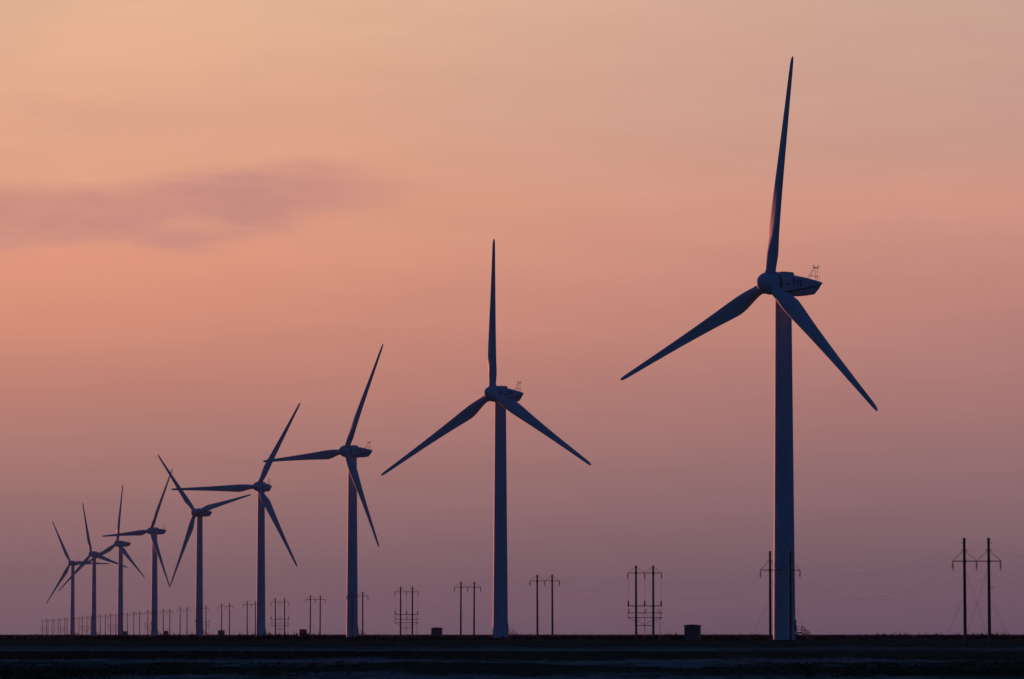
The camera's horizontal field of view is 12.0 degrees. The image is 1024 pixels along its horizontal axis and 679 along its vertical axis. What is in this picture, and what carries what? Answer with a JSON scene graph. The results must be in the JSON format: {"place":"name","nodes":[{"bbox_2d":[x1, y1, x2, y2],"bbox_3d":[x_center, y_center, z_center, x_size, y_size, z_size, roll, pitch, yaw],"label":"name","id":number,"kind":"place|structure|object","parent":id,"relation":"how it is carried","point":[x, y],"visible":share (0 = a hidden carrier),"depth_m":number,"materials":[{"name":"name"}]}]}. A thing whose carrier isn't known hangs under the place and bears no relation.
{"place":"outdoors","nodes":[
{"label":"outdoors","id":0,"kind":"place"},
{"bbox_2d":[0,650,715,650],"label":"track","id":1,"kind":"structure","parent":0,"point":[369,650],"depth_m":523.98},
{"bbox_2d":[0,635,1023,678],"bbox_3d":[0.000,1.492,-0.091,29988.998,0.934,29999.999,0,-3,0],"label":"ground","id":2,"kind":"structure","parent":0,"point":[893,647],"depth_m":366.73,"materials":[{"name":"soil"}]},
{"bbox_2d":[42,619,46,634],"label":"power pole","id":3,"kind":"object","parent":2,"relation":"on","point":[44,627],"visible":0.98,"depth_m":4712.53,"materials":[{"name":"metal"}]},
{"bbox_2d":[47,543,1020,622],"bbox_3d":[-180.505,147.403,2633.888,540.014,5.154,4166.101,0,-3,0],"label":"power line","id":4,"kind":"object","parent":3,"relation":"attached to","point":[632,580],"visible":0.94,"depth_m":1016.54,"materials":[{"name":"metal"}]},
{"bbox_2d":[58,618,66,634],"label":"power pole","id":5,"kind":"object","parent":2,"relation":"on","point":[64,619],"visible":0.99,"depth_m":4250.38,"materials":[{"name":"metal"}]},
{"bbox_2d":[46,521,108,634],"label":"wind turbine","id":6,"kind":"object","parent":2,"relation":"on","point":[72,564],"visible":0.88,"depth_m":4220.25,"materials":[{"name":"metal"}]},
{"bbox_2d":[80,616,88,635],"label":"power pole","id":7,"kind":"object","parent":2,"relation":"on","point":[82,626],"visible":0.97,"depth_m":3788.07,"materials":[{"name":"metal"}]},
{"bbox_2d":[59,503,127,635],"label":"wind turbine","id":8,"kind":"object","parent":2,"relation":"on","point":[91,553],"visible":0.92,"depth_m":3785.90,"materials":[{"name":"metal"}]},
{"bbox_2d":[100,614,105,634],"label":"power pole","id":9,"kind":"object","parent":2,"relation":"on","point":[100,624],"visible":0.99,"depth_m":3480.33,"materials":[{"name":"metal"}]},
{"bbox_2d":[78,485,143,634],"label":"wind turbine","id":10,"kind":"object","parent":2,"relation":"on","point":[120,545],"visible":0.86,"depth_m":3399.60,"materials":[{"name":"metal"}]},
{"bbox_2d":[108,613,118,635],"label":"power pole","id":11,"kind":"object","parent":2,"relation":"on","point":[110,615],"visible":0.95,"depth_m":3326.19,"materials":[{"name":"metal"}]},
{"bbox_2d":[119,612,128,633],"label":"power pole","id":12,"kind":"object","parent":2,"relation":"on","point":[121,621],"visible":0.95,"depth_m":3172.32,"materials":[{"name":"metal"}]},
{"bbox_2d":[131,611,142,635],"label":"power pole","id":13,"kind":"object","parent":2,"relation":"on","point":[139,613],"visible":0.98,"depth_m":3022.20,"materials":[{"name":"metal"}]},
{"bbox_2d":[103,468,172,635],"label":"wind turbine","id":14,"kind":"object","parent":2,"relation":"on","point":[153,531],"visible":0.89,"depth_m":2937.53,"materials":[{"name":"metal"}]},
{"bbox_2d":[145,612,157,635],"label":"power pole","id":15,"kind":"object","parent":2,"relation":"on","point":[147,626],"visible":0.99,"depth_m":2864.41,"materials":[{"name":"metal"}]},
{"bbox_2d":[160,609,172,634],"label":"power pole","id":16,"kind":"object","parent":2,"relation":"on","point":[169,619],"visible":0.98,"depth_m":2708.81,"materials":[{"name":"metal"}]},
{"bbox_2d":[176,607,190,634],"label":"power pole","id":17,"kind":"object","parent":2,"relation":"on","point":[180,618],"visible":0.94,"depth_m":2556.60,"materials":[{"name":"metal"}]},
{"bbox_2d":[195,605,209,635],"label":"power pole","id":18,"kind":"object","parent":2,"relation":"on","point":[202,620],"visible":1,"depth_m":2407.52,"materials":[{"name":"metal"}]},
{"bbox_2d":[158,455,250,635],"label":"wind turbine","id":19,"kind":"object","parent":2,"relation":"on","point":[199,513],"visible":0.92,"depth_m":2550.17,"materials":[{"name":"metal"}]},
{"bbox_2d":[217,630,224,634],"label":"transformer kiosk","id":20,"kind":"object","parent":2,"relation":"on","point":[221,631],"visible":0.79,"depth_m":2144.97,"materials":[{"name":"green paint"}]},
{"bbox_2d":[218,603,233,635],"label":"power pole","id":21,"kind":"object","parent":2,"relation":"on","point":[221,606],"visible":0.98,"depth_m":2246.66,"materials":[{"name":"metal"}]},
{"bbox_2d":[171,403,299,635],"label":"wind turbine","id":22,"kind":"object","parent":2,"relation":"on","point":[260,486],"visible":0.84,"depth_m":2130.92,"materials":[{"name":"metal"}]},
{"bbox_2d":[243,601,259,635],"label":"power pole","id":23,"kind":"object","parent":2,"relation":"on","point":[247,604],"visible":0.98,"depth_m":2090.43,"materials":[{"name":"metal"}]},
{"bbox_2d":[271,598,288,635],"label":"power pole","id":24,"kind":"object","parent":2,"relation":"on","point":[275,625],"visible":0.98,"depth_m":1941.13,"materials":[{"name":"metal"}]},
{"bbox_2d":[298,629,306,636],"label":"transformer kiosk","id":25,"kind":"object","parent":2,"relation":"on","point":[302,631],"visible":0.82,"depth_m":1755.68,"materials":[{"name":"green paint"}]},
{"bbox_2d":[305,595,325,636],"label":"power pole","id":26,"kind":"object","parent":2,"relation":"on","point":[310,599],"visible":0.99,"depth_m":1784.76,"materials":[{"name":"metal"}]},
{"bbox_2d":[263,344,382,636],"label":"wind turbine","id":27,"kind":"object","parent":2,"relation":"on","point":[349,452],"visible":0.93,"depth_m":1718.87,"materials":[{"name":"metal"}]},
{"bbox_2d":[346,592,367,635],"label":"power pole","id":28,"kind":"object","parent":2,"relation":"on","point":[352,613],"visible":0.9,"depth_m":1627.12,"materials":[{"name":"metal"}]},
{"bbox_2d":[394,587,418,637],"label":"power pole","id":29,"kind":"object","parent":2,"relation":"on","point":[406,619],"visible":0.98,"depth_m":1475.56,"materials":[{"name":"metal"}]},
{"bbox_2d":[431,627,441,637],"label":"transformer kiosk","id":30,"kind":"object","parent":2,"relation":"on","point":[436,631],"visible":0.87,"depth_m":1321.48,"materials":[{"name":"green paint"}]},
{"bbox_2d":[454,582,481,637],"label":"power pole","id":31,"kind":"object","parent":2,"relation":"on","point":[460,583],"visible":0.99,"depth_m":1322.59,"materials":[{"name":"metal"}]},
{"bbox_2d":[381,239,590,637],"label":"wind turbine","id":32,"kind":"object","parent":2,"relation":"on","point":[503,398],"visible":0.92,"depth_m":1296.46,"materials":[{"name":"metal"}]},
{"bbox_2d":[0,631,1023,639],"bbox_3d":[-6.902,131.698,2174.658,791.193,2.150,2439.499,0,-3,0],"label":"scrub","id":33,"kind":"object","parent":2,"relation":"on","point":[982,635],"visible":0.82,"depth_m":1174.93,"materials":[{"name":"black plant"}]},
{"bbox_2d":[529,575,559,638],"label":"power pole","id":34,"kind":"object","parent":2,"relation":"on","point":[537,634],"visible":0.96,"depth_m":1168.40,"materials":[{"name":"concrete"}]},
{"bbox_2d":[627,566,661,639],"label":"power pole","id":35,"kind":"object","parent":2,"relation":"on","point":[644,625],"visible":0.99,"depth_m":1016.09,"materials":[{"name":"concrete"}]},
{"bbox_2d":[54,571,1023,623],"bbox_3d":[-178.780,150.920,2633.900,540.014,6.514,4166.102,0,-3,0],"label":"power line","id":36,"kind":"object","parent":35,"relation":"hanging from","point":[712,598],"visible":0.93,"depth_m":882.54,"materials":[{"name":"metal"}]},
{"bbox_2d":[683,624,701,639],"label":"transformer kiosk","id":37,"kind":"object","parent":2,"relation":"on","point":[692,631],"visible":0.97,"depth_m":897.26,"materials":[{"name":"metal"}]},
{"bbox_2d":[689,628,691,637],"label":"door","id":38,"kind":"structure","parent":37,"relation":"in","point":[690,629],"depth_m":897.20,"materials":[{"name":"green paint"}]},
{"bbox_2d":[695,628,698,637],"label":"door","id":39,"kind":"structure","parent":37,"relation":"in","point":[696,629],"depth_m":896.98,"materials":[{"name":"green paint"}]},
{"bbox_2d":[620,56,877,639],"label":"wind turbine","id":40,"kind":"object","parent":2,"relation":"on","point":[783,288],"visible":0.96,"depth_m":886.16,"materials":[{"name":"white paint"}]},
{"bbox_2d":[754,551,800,640],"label":"power pole","id":41,"kind":"object","parent":2,"relation":"on","point":[790,570],"visible":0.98,"depth_m":863.23,"materials":[{"name":"metal"}]},
{"bbox_2d":[943,538,1008,646],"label":"power pole","id":42,"kind":"object","parent":2,"relation":"on","point":[988,561],"visible":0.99,"depth_m":708.34,"materials":[{"name":"concrete"}]},
{"bbox_2d":[64,540,1019,622],"bbox_3d":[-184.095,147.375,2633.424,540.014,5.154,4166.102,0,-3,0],"label":"power line","id":43,"kind":"object","parent":42,"relation":"hanging from","point":[641,569],"visible":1,"depth_m":937.67,"materials":[{"name":"metal"}]},
{"bbox_2d":[91,570,1002,622],"bbox_3d":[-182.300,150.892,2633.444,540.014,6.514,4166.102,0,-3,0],"label":"power line","id":44,"kind":"object","parent":42,"relation":"hanging from","point":[708,599],"visible":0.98,"depth_m":894.90,"materials":[{"name":"metal"}]},
{"bbox_2d":[82,570,1023,623],"bbox_3d":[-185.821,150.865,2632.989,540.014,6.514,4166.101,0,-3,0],"label":"power line","id":45,"kind":"object","parent":42,"relation":"hanging from","point":[688,599],"visible":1,"depth_m":894.42,"materials":[{"name":"metal"}]},
{"bbox_2d":[0,0,1023,634],"label":"sky","id":46,"kind":"structure","parent":0,"point":[218,218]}
]}

